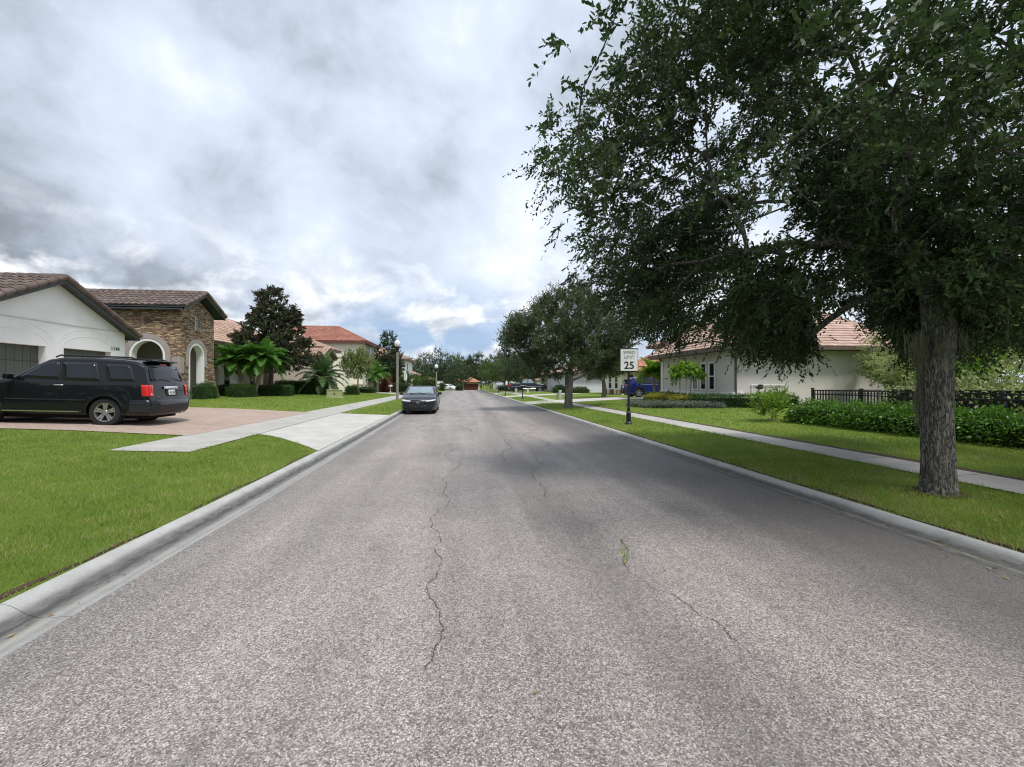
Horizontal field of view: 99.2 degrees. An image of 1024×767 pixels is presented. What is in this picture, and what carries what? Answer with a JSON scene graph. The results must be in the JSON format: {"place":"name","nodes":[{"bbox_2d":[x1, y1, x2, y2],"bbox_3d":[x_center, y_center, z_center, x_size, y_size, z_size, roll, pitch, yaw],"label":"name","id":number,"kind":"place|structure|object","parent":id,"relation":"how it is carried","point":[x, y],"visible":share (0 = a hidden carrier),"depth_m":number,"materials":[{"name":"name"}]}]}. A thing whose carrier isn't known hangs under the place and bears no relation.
{"place":"outdoors","nodes":[
{"label":"outdoors","id":0,"kind":"place"},
{"bbox_2d":[0,407,309,434],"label":"paver driveway","id":1,"kind":"structure","parent":0,"point":[192,420],"depth_m":12.66,"materials":[{"name":"brick"}]},
{"bbox_2d":[0,354,188,424],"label":"black suv","id":2,"kind":"object","parent":1,"relation":"on","point":[112,390],"visible":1,"depth_m":11.72,"materials":[{"name":"paint"}]},
{"bbox_2d":[112,395,402,451],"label":"sidewalk","id":3,"kind":"structure","parent":0,"point":[187,443],"depth_m":11.58,"materials":[{"name":"concrete"}]},
{"bbox_2d":[172,398,399,450],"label":"pavement gaps","id":4,"kind":"object","parent":3,"relation":"on","point":[276,429],"visible":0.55,"depth_m":12.97,"materials":[{"name":"soil"}]},
{"bbox_2d":[0,390,1023,766],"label":"road","id":5,"kind":"structure","parent":0,"point":[472,540],"depth_m":2.71,"materials":[{"name":"grey asphalt"}]},
{"bbox_2d":[0,390,446,658],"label":"kerb","id":6,"kind":"structure","parent":5,"relation":"on","point":[85,585],"depth_m":3.75,"materials":[{"name":"grey concrete"}]},
{"bbox_2d":[399,386,441,412],"bbox_3d":[-4.970,0.833,23.997,2.225,1.405,4.896,0,0,-7],"label":"parked sedan","id":7,"kind":"object","parent":5,"relation":"on","point":[420,399],"visible":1,"depth_m":22.08,"materials":[{"name":"grey paint"}]},
{"bbox_2d":[444,384,455,389],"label":"white car","id":8,"kind":"object","parent":5,"relation":"on","point":[450,386],"visible":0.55,"depth_m":103.92,"materials":[{"name":"paint"}]},
{"bbox_2d":[621,539,629,563],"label":"weeds","id":9,"kind":"object","parent":5,"relation":"on","point":[624,553],"visible":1,"depth_m":3.92,"materials":[{"name":"green plant"}]},
{"bbox_2d":[484,390,1023,578],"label":"kerb","id":10,"kind":"structure","parent":5,"relation":"on","point":[964,546],"depth_m":5.16,"materials":[{"name":"grey concrete"}]},
{"bbox_2d":[0,384,1023,617],"bbox_3d":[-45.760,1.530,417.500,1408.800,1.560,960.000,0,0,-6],"label":"ground","id":11,"kind":"structure","parent":0,"point":[485,388],"depth_m":6.69,"materials":[{"name":"green plant"}]},
{"bbox_2d":[0,272,227,397],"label":"house","id":12,"kind":"structure","parent":11,"relation":"on","point":[44,317],"depth_m":20.02,"materials":[{"name":"white paint"}]},
{"bbox_2d":[0,343,37,377],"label":"garage door","id":13,"kind":"structure","parent":12,"relation":"in","point":[15,359],"depth_m":16.43,"materials":[{"name":"grey metal"}]},
{"bbox_2d":[64,349,104,357],"bbox_3d":[-19.031,-0.264,19.268,0.070,2.428,2.446,0,0,-6],"label":"garage door","id":14,"kind":"structure","parent":12,"relation":"in","point":[66,351],"depth_m":19.27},
{"bbox_2d":[195,316,200,332],"bbox_3d":[-19.627,-3.692,27.155,0.140,1.025,0.500,0,0,-6],"label":"window","id":15,"kind":"structure","parent":12,"relation":"in","point":[196,319],"depth_m":27.09,"materials":[{"name":"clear glass"}]},
{"bbox_2d":[0,454,307,599],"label":"soil edging","id":16,"kind":"object","parent":11,"relation":"on","point":[29,584],"visible":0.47,"depth_m":3.55,"materials":[{"name":"brown soil"}]},
{"bbox_2d":[188,380,220,398],"bbox_3d":[-18.998,0.402,26.925,1.350,1.220,2.219,0,0,-6],"label":"bush","id":17,"kind":"object","parent":11,"relation":"on","point":[204,390],"visible":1,"depth_m":26.43,"materials":[{"name":"green plant"}]},
{"bbox_2d":[214,343,257,383],"bbox_3d":[-20.502,-1.015,32.535,3.582,4.201,3.714,0,0,-43],"label":"palm","id":18,"kind":"object","parent":11,"relation":"on","point":[229,354],"visible":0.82,"depth_m":31.86,"materials":[{"name":"green plant"}]},
{"bbox_2d":[223,382,257,397],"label":"bush","id":19,"kind":"object","parent":11,"relation":"on","point":[243,390],"visible":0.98,"depth_m":30.10,"materials":[{"name":"green plant"}]},
{"bbox_2d":[217,384,295,395],"bbox_3d":[-19.608,0.469,33.344,5.441,1.096,1.365,0,0,-13],"label":"hedge","id":20,"kind":"object","parent":11,"relation":"on","point":[278,390],"visible":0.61,"depth_m":33.23,"materials":[{"name":"green plant"}]},
{"bbox_2d":[233,338,292,394],"bbox_3d":[-18.726,-1.130,32.871,3.842,4.430,3.857,0,0,-7],"label":"palm","id":21,"kind":"object","parent":11,"relation":"on","point":[265,352],"visible":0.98,"depth_m":32.20,"materials":[{"name":"green plant"}]},
{"bbox_2d":[223,284,319,384],"bbox_3d":[-20.322,-3.699,36.545,7.837,9.507,6.882,0,0,-6],"label":"magnolia tree","id":22,"kind":"object","parent":11,"relation":"on","point":[281,323],"visible":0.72,"depth_m":35.84,"materials":[{"name":"green plant"}]},
{"bbox_2d":[214,318,341,389],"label":"house","id":23,"kind":"structure","parent":11,"relation":"on","point":[222,329],"depth_m":39.83,"materials":[{"name":"beige paint"}]},
{"bbox_2d":[223,362,230,387],"bbox_3d":[-22.352,-0.635,34.198,0.087,2.030,1.100,0,0,-6],"label":"window","id":24,"kind":"structure","parent":23,"relation":"in","point":[226,380],"depth_m":34.01,"materials":[{"name":"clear glass"}]},
{"bbox_2d":[249,373,254,384],"bbox_3d":[-22.931,-0.460,38.511,0.087,1.780,1.100,0,0,-6],"label":"window","id":25,"kind":"structure","parent":23,"relation":"in","point":[253,381],"depth_m":38.55,"materials":[{"name":"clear glass"}]},
{"bbox_2d":[264,372,268,385],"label":"door","id":26,"kind":"structure","parent":23,"relation":"in","point":[266,376],"depth_m":41.20,"materials":[{"name":"brown wood"}]},
{"bbox_2d":[273,379,310,384],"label":"hedge","id":27,"kind":"object","parent":11,"relation":"on","point":[288,381],"visible":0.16,"depth_m":40.75,"materials":[{"name":"green plant"}]},
{"bbox_2d":[276,381,328,394],"bbox_3d":[-18.725,0.377,39.120,4.472,1.340,1.500,0,0,-10],"label":"hedge","id":28,"kind":"object","parent":11,"relation":"on","point":[309,389],"visible":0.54,"depth_m":38.78,"materials":[{"name":"green plant"}]},
{"bbox_2d":[295,350,349,394],"bbox_3d":[-17.364,-0.932,39.865,5.146,4.582,4.827,0,0,-7],"label":"palm","id":29,"kind":"object","parent":11,"relation":"on","point":[321,367],"visible":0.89,"depth_m":39.32,"materials":[{"name":"green plant"}]},
{"bbox_2d":[261,413,388,449],"bbox_3d":[-5.958,1.386,14.443,2.219,0.100,10.636,0,0,-8],"label":"driveway apron","id":30,"kind":"object","parent":11,"relation":"on","point":[319,433],"visible":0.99,"depth_m":13.13,"materials":[{"name":"concrete"}]},
{"bbox_2d":[325,390,343,397],"bbox_3d":[-14.100,0.856,34.659,1.320,0.732,1.040,0,0,-18],"label":"transformer box","id":31,"kind":"object","parent":11,"relation":"on","point":[334,393],"visible":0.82,"depth_m":34.26,"materials":[{"name":"green paint"}]},
{"bbox_2d":[293,325,380,390],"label":"house","id":32,"kind":"structure","parent":11,"relation":"on","point":[339,338],"depth_m":56.15,"materials":[{"name":"beige paint"}]},
{"bbox_2d":[344,384,359,394],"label":"bush","id":33,"kind":"object","parent":11,"relation":"on","point":[351,389],"visible":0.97,"depth_m":41.97,"materials":[{"name":"green plant"}]},
{"bbox_2d":[336,343,377,392],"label":"crape myrtle","id":34,"kind":"object","parent":11,"relation":"on","point":[362,358],"visible":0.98,"depth_m":47.44,"materials":[{"name":"green plant"}]},
{"bbox_2d":[359,386,376,392],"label":"hedge","id":35,"kind":"object","parent":11,"relation":"on","point":[362,389],"visible":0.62,"depth_m":50.51,"materials":[{"name":"green plant"}]},
{"bbox_2d":[365,361,391,391],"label":"palm","id":36,"kind":"object","parent":11,"relation":"on","point":[377,369],"visible":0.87,"depth_m":53.43,"materials":[{"name":"green plant"}]},
{"bbox_2d":[379,375,393,391],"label":"bush","id":37,"kind":"object","parent":11,"relation":"on","point":[384,382],"visible":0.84,"depth_m":55.91,"materials":[{"name":"red plant"}]},
{"bbox_2d":[368,329,405,383],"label":"juniper tree","id":38,"kind":"object","parent":11,"relation":"on","point":[384,359],"visible":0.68,"depth_m":59.26,"materials":[{"name":"green plant"}]},
{"bbox_2d":[373,382,408,391],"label":"hedge","id":39,"kind":"object","parent":11,"relation":"on","point":[403,387],"visible":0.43,"depth_m":58.70,"materials":[{"name":"green plant"}]},
{"bbox_2d":[390,339,399,399],"bbox_3d":[-9.601,-1.089,35.761,0.865,5.102,0.490,0,0,-6],"label":"street lamp","id":40,"kind":"object","parent":11,"relation":"on","point":[397,343],"visible":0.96,"depth_m":35.69,"materials":[{"name":"grey metal"}]},
{"bbox_2d":[376,347,415,385],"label":"house","id":41,"kind":"structure","parent":11,"relation":"on","point":[408,362],"depth_m":74.27,"materials":[{"name":"white paint"}]},
{"bbox_2d":[382,367,421,386],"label":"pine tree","id":42,"kind":"object","parent":11,"relation":"on","point":[410,378],"visible":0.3,"depth_m":70.08,"materials":[{"name":"green plant"}]},
{"bbox_2d":[404,355,431,378],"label":"oak tree","id":43,"kind":"object","parent":11,"relation":"on","point":[423,369],"visible":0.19,"depth_m":138.43,"materials":[{"name":"green plant"}]},
{"bbox_2d":[413,360,433,375],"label":"oak tree","id":44,"kind":"object","parent":11,"relation":"on","point":[425,362],"visible":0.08,"depth_m":169.12,"materials":[{"name":"green plant"}]},
{"bbox_2d":[412,375,438,388],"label":"bush","id":45,"kind":"object","parent":11,"relation":"on","point":[428,381],"visible":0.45,"depth_m":82.34,"materials":[{"name":"green plant"}]},
{"bbox_2d":[412,347,452,382],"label":"oak tree","id":46,"kind":"object","parent":11,"relation":"on","point":[430,356],"visible":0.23,"depth_m":157.15,"materials":[{"name":"green plant"}]},
{"bbox_2d":[416,357,464,381],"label":"oak tree","id":47,"kind":"object","parent":11,"relation":"on","point":[441,366],"visible":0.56,"depth_m":149.01,"materials":[{"name":"green plant"}]},
{"bbox_2d":[438,381,445,390],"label":"bush","id":48,"kind":"object","parent":11,"relation":"on","point":[442,386],"visible":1,"depth_m":84.68,"materials":[{"name":"green plant"}]},
{"bbox_2d":[442,352,467,389],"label":"oak tree","id":49,"kind":"object","parent":11,"relation":"on","point":[457,359],"visible":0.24,"depth_m":163.26,"materials":[{"name":"green plant"}]},
{"bbox_2d":[443,369,472,387],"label":"oak tree","id":50,"kind":"object","parent":11,"relation":"on","point":[458,374],"visible":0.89,"depth_m":135.71,"materials":[{"name":"green plant"}]},
{"bbox_2d":[455,384,463,390],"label":"hedge","id":51,"kind":"object","parent":11,"relation":"on","point":[458,387],"visible":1,"depth_m":94.50,"materials":[{"name":"green plant"}]},
{"bbox_2d":[439,361,480,382],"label":"oak tree","id":52,"kind":"object","parent":11,"relation":"on","point":[468,368],"visible":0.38,"depth_m":157.67,"materials":[{"name":"green plant"}]},
{"bbox_2d":[458,378,479,389],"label":"garage","id":53,"kind":"structure","parent":11,"relation":"on","point":[473,384],"depth_m":149.54,"materials":[{"name":"beige paint"}]},
{"bbox_2d":[464,384,477,389],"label":"garage door","id":54,"kind":"structure","parent":53,"relation":"in","point":[467,386],"depth_m":149.57,"materials":[{"name":"brown wood"}]},
{"bbox_2d":[463,350,483,366],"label":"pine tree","id":55,"kind":"object","parent":11,"relation":"on","point":[477,357],"visible":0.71,"depth_m":182.51,"materials":[{"name":"green plant"}]},
{"bbox_2d":[476,365,495,388],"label":"oak tree","id":56,"kind":"object","parent":11,"relation":"on","point":[485,383],"visible":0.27,"depth_m":138.25,"materials":[{"name":"green plant"}]},
{"bbox_2d":[471,354,504,381],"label":"oak tree","id":57,"kind":"object","parent":11,"relation":"on","point":[478,364],"visible":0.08,"depth_m":159.14,"materials":[{"name":"green plant"}]},
{"bbox_2d":[476,354,523,381],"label":"oak tree","id":58,"kind":"object","parent":11,"relation":"on","point":[492,368],"visible":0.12,"depth_m":93.13,"materials":[{"name":"green plant"}]},
{"bbox_2d":[477,351,524,384],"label":"oak tree","id":59,"kind":"object","parent":11,"relation":"on","point":[489,374],"visible":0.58,"depth_m":79.32,"materials":[{"name":"green plant"}]},
{"bbox_2d":[499,384,521,390],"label":"hedge","id":60,"kind":"object","parent":11,"relation":"on","point":[501,388],"visible":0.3,"depth_m":78.05,"materials":[{"name":"green plant"}]},
{"bbox_2d":[491,378,539,388],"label":"house","id":61,"kind":"structure","parent":11,"relation":"on","point":[506,382],"depth_m":102.17,"materials":[{"name":"white paint"}]},
{"bbox_2d":[496,351,546,390],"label":"oak tree","id":62,"kind":"object","parent":11,"relation":"on","point":[513,374],"visible":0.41,"depth_m":69.96,"materials":[{"name":"green plant"}]},
{"bbox_2d":[516,355,567,379],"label":"oak tree","id":63,"kind":"object","parent":11,"relation":"on","point":[543,365],"visible":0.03,"depth_m":78.94,"materials":[{"name":"green plant"}]},
{"bbox_2d":[551,384,564,392],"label":"bush","id":64,"kind":"object","parent":11,"relation":"on","point":[556,388],"visible":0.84,"depth_m":53.91,"materials":[{"name":"green plant"}]},
{"bbox_2d":[493,272,643,408],"bbox_3d":[3.385,-2.470,25.172,7.683,7.987,8.245,0,0,44],"label":"oak tree","id":65,"kind":"object","parent":11,"relation":"on","point":[570,333],"visible":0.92,"depth_m":24.04,"materials":[{"name":"green plant"}]},
{"bbox_2d":[540,367,603,392],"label":"house","id":66,"kind":"structure","parent":11,"relation":"on","point":[593,385],"depth_m":53.49,"materials":[{"name":"beige paint"}]},
{"bbox_2d":[573,386,589,392],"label":"bush","id":67,"kind":"object","parent":11,"relation":"on","point":[578,389],"visible":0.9,"depth_m":50.92,"materials":[{"name":"green plant"}]},
{"bbox_2d":[581,349,626,397],"bbox_3d":[7.621,-1.329,36.640,4.732,5.195,4.782,0,0,14],"label":"oak tree","id":68,"kind":"object","parent":11,"relation":"on","point":[616,374],"visible":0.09,"depth_m":36.53,"materials":[{"name":"green plant"}]},
{"bbox_2d":[620,345,637,423],"bbox_3d":[4.106,0.079,15.345,0.650,2.880,0.256,0,0,-2],"label":"speed limit sign","id":69,"kind":"object","parent":11,"relation":"on","point":[628,360],"visible":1,"depth_m":15.28,"materials":[{"name":"white metal"}]},
{"bbox_2d":[605,354,658,394],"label":"house","id":70,"kind":"structure","parent":11,"relation":"on","point":[613,385],"depth_m":43.86,"materials":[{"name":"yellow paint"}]},
{"bbox_2d":[608,376,611,388],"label":"window","id":71,"kind":"structure","parent":70,"relation":"in","point":[609,379],"depth_m":45.76,"materials":[{"name":"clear glass"}]},
{"bbox_2d":[614,377,617,389],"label":"window","id":72,"kind":"structure","parent":70,"relation":"in","point":[616,379],"depth_m":43.86,"materials":[{"name":"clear glass"}]},
{"bbox_2d":[626,399,660,407],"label":"groundcover","id":73,"kind":"object","parent":11,"relation":"on","point":[645,403],"visible":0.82,"depth_m":23.01,"materials":[{"name":"green plant"}]},
{"bbox_2d":[632,357,660,391],"bbox_3d":[10.128,-0.358,31.100,2.936,3.187,2.941,0,0,31],"label":"palm","id":74,"kind":"object","parent":11,"relation":"on","point":[649,370],"visible":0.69,"depth_m":30.92,"materials":[{"name":"green plant"}]},
{"bbox_2d":[638,359,660,391],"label":"palm","id":75,"kind":"object","parent":11,"relation":"on","point":[648,377],"visible":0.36,"depth_m":31.32,"materials":[{"name":"green plant"}]},
{"bbox_2d":[644,392,689,404],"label":"hedge","id":76,"kind":"object","parent":11,"relation":"on","point":[663,397],"visible":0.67,"depth_m":23.24,"materials":[{"name":"green plant"}]},
{"bbox_2d":[665,360,686,393],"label":"tree","id":77,"kind":"object","parent":11,"relation":"on","point":[674,373],"visible":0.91,"depth_m":22.67,"materials":[{"name":"green plant"}]},
{"bbox_2d":[643,392,713,404],"bbox_3d":[8.967,0.818,24.076,1.269,0.808,5.712,0,0,-12],"label":"hedge","id":78,"kind":"object","parent":11,"relation":"on","point":[698,397],"visible":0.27,"depth_m":21.97,"materials":[{"name":"green plant"}]},
{"bbox_2d":[645,320,715,351],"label":"house","id":79,"kind":"structure","parent":11,"relation":"on","point":[666,344],"depth_m":44.80,"materials":[{"name":"brown tile"}]},
{"bbox_2d":[676,360,698,394],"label":"tree","id":80,"kind":"object","parent":11,"relation":"on","point":[690,368],"visible":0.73,"depth_m":22.46,"materials":[{"name":"green plant"}]},
{"bbox_2d":[653,399,726,407],"bbox_3d":[8.721,0.981,21.483,3.552,0.509,1.253,0,0,31],"label":"groundcover","id":81,"kind":"object","parent":11,"relation":"on","point":[665,403],"visible":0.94,"depth_m":21.30,"materials":[{"name":"green plant"}]},
{"bbox_2d":[682,362,707,393],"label":"tree","id":82,"kind":"object","parent":11,"relation":"on","point":[699,377],"visible":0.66,"depth_m":22.70,"materials":[{"name":"green plant"}]},
{"bbox_2d":[705,391,801,407],"bbox_3d":[11.298,0.772,20.547,3.978,0.818,1.273,0,0,21],"label":"hedge","id":83,"kind":"object","parent":11,"relation":"on","point":[730,401],"visible":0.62,"depth_m":20.49,"materials":[{"name":"green plant"}]},
{"bbox_2d":[502,0,1023,495],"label":"oak tree","id":84,"kind":"object","parent":11,"relation":"on","point":[888,258],"visible":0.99,"depth_m":5.51,"materials":[{"name":"green plant"}]},
{"bbox_2d":[888,321,978,432],"bbox_3d":[5.374,-0.060,5.602,1.163,1.484,0.468,0,0,-6],"label":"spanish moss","id":85,"kind":"object","parent":84,"relation":"hanging from","point":[919,346],"visible":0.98,"depth_m":5.65,"materials":[{"name":"plant"}]},
{"bbox_2d":[745,385,796,420],"bbox_3d":[8.522,0.649,14.286,1.518,1.231,1.357,0,0,-6],"label":"shrub","id":86,"kind":"object","parent":11,"relation":"on","point":[772,400],"visible":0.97,"depth_m":14.18,"materials":[{"name":"green plant"}]},
{"bbox_2d":[647,314,913,403],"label":"house","id":87,"kind":"structure","parent":11,"relation":"on","point":[841,352],"depth_m":22.36,"materials":[{"name":"beige paint"}]},
{"bbox_2d":[692,363,698,389],"bbox_3d":[10.611,-0.390,25.231,0.047,1.560,0.620,0,0,-6],"label":"window","id":88,"kind":"structure","parent":87,"relation":"in","point":[695,384],"depth_m":25.22,"materials":[{"name":"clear glass"}]},
{"bbox_2d":[700,362,706,390],"bbox_3d":[10.705,-0.390,24.386,0.047,1.560,0.620,0,0,-6],"label":"window","id":89,"kind":"structure","parent":87,"relation":"in","point":[703,385],"depth_m":24.27,"materials":[{"name":"white glass"}]},
{"bbox_2d":[708,362,715,390],"bbox_3d":[10.799,-0.390,23.541,0.047,1.560,0.620,0,0,-6],"label":"window","id":90,"kind":"structure","parent":87,"relation":"in","point":[711,367],"depth_m":23.53,"materials":[{"name":"white glass"}]},
{"bbox_2d":[539,406,1023,552],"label":"soil edging","id":91,"kind":"object","parent":11,"relation":"on","point":[963,533],"visible":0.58,"depth_m":5.49,"materials":[{"name":"brown soil"}]},
{"bbox_2d":[573,402,1023,480],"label":"soil edging","id":92,"kind":"object","parent":11,"relation":"on","point":[958,468],"visible":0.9,"depth_m":9.08,"materials":[{"name":"brown soil"}]},
{"bbox_2d":[848,335,913,388],"bbox_3d":[18.243,-0.580,20.792,3.663,3.457,3.002,0,0,10],"label":"garden tree","id":93,"kind":"object","parent":11,"relation":"on","point":[865,366],"visible":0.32,"depth_m":20.74,"materials":[{"name":"green plant"}]},
{"bbox_2d":[783,396,1023,447],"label":"hedge","id":94,"kind":"object","parent":11,"relation":"on","point":[970,426],"visible":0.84,"depth_m":10.40,"materials":[{"name":"green plant"}]},
{"bbox_2d":[811,388,1023,421],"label":"fence","id":95,"kind":"object","parent":11,"relation":"on","point":[1001,394],"visible":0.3,"depth_m":12.05,"materials":[{"name":"black metal"}]},
{"bbox_2d":[905,486,973,497],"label":"bare soil","id":96,"kind":"structure","parent":11,"relation":"on","point":[916,488],"depth_m":5.57,"materials":[{"name":"brown soil"}]},
{"bbox_2d":[857,332,1023,388],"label":"garden tree","id":97,"kind":"object","parent":11,"relation":"on","point":[892,375],"visible":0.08,"depth_m":18.92,"materials":[{"name":"green plant"}]},
{"bbox_2d":[872,357,1023,420],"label":"bush","id":98,"kind":"object","parent":11,"relation":"on","point":[986,385],"visible":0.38,"depth_m":11.41,"materials":[{"name":"green plant"}]},
{"bbox_2d":[904,312,1023,389],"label":"garden tree","id":99,"kind":"object","parent":11,"relation":"on","point":[984,371],"visible":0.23,"depth_m":13.31,"materials":[{"name":"green plant"}]},
{"bbox_2d":[0,0,1023,384],"label":"sky","id":100,"kind":"structure","parent":0,"point":[349,158],"materials":[{"name":"white"}]},
{"bbox_2d":[495,391,542,393],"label":"driveway","id":101,"kind":"structure","parent":0,"point":[520,392],"depth_m":64.15,"materials":[{"name":"concrete"}]},
{"bbox_2d":[508,379,546,391],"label":"pickup truck","id":102,"kind":"object","parent":101,"relation":"on","point":[530,384],"visible":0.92,"depth_m":63.70,"materials":[{"name":"blue paint"}]},
{"bbox_2d":[505,393,580,396],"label":"driveway","id":103,"kind":"structure","parent":0,"point":[537,395],"depth_m":48.83,"materials":[{"name":"concrete"}]},
{"bbox_2d":[525,397,642,403],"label":"driveway","id":104,"kind":"structure","parent":0,"point":[591,399],"depth_m":33.23,"materials":[{"name":"concrete"}]},
{"bbox_2d":[620,377,660,396],"bbox_3d":[11.210,0.253,35.197,4.659,1.669,2.296,0,0,-6],"label":"blue suv","id":105,"kind":"object","parent":104,"relation":"on","point":[638,390],"visible":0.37,"depth_m":34.23,"materials":[{"name":"paint"}]},
{"bbox_2d":[497,390,1023,493],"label":"sidewalk","id":106,"kind":"structure","parent":0,"point":[1003,483],"depth_m":8.36,"materials":[{"name":"concrete"}]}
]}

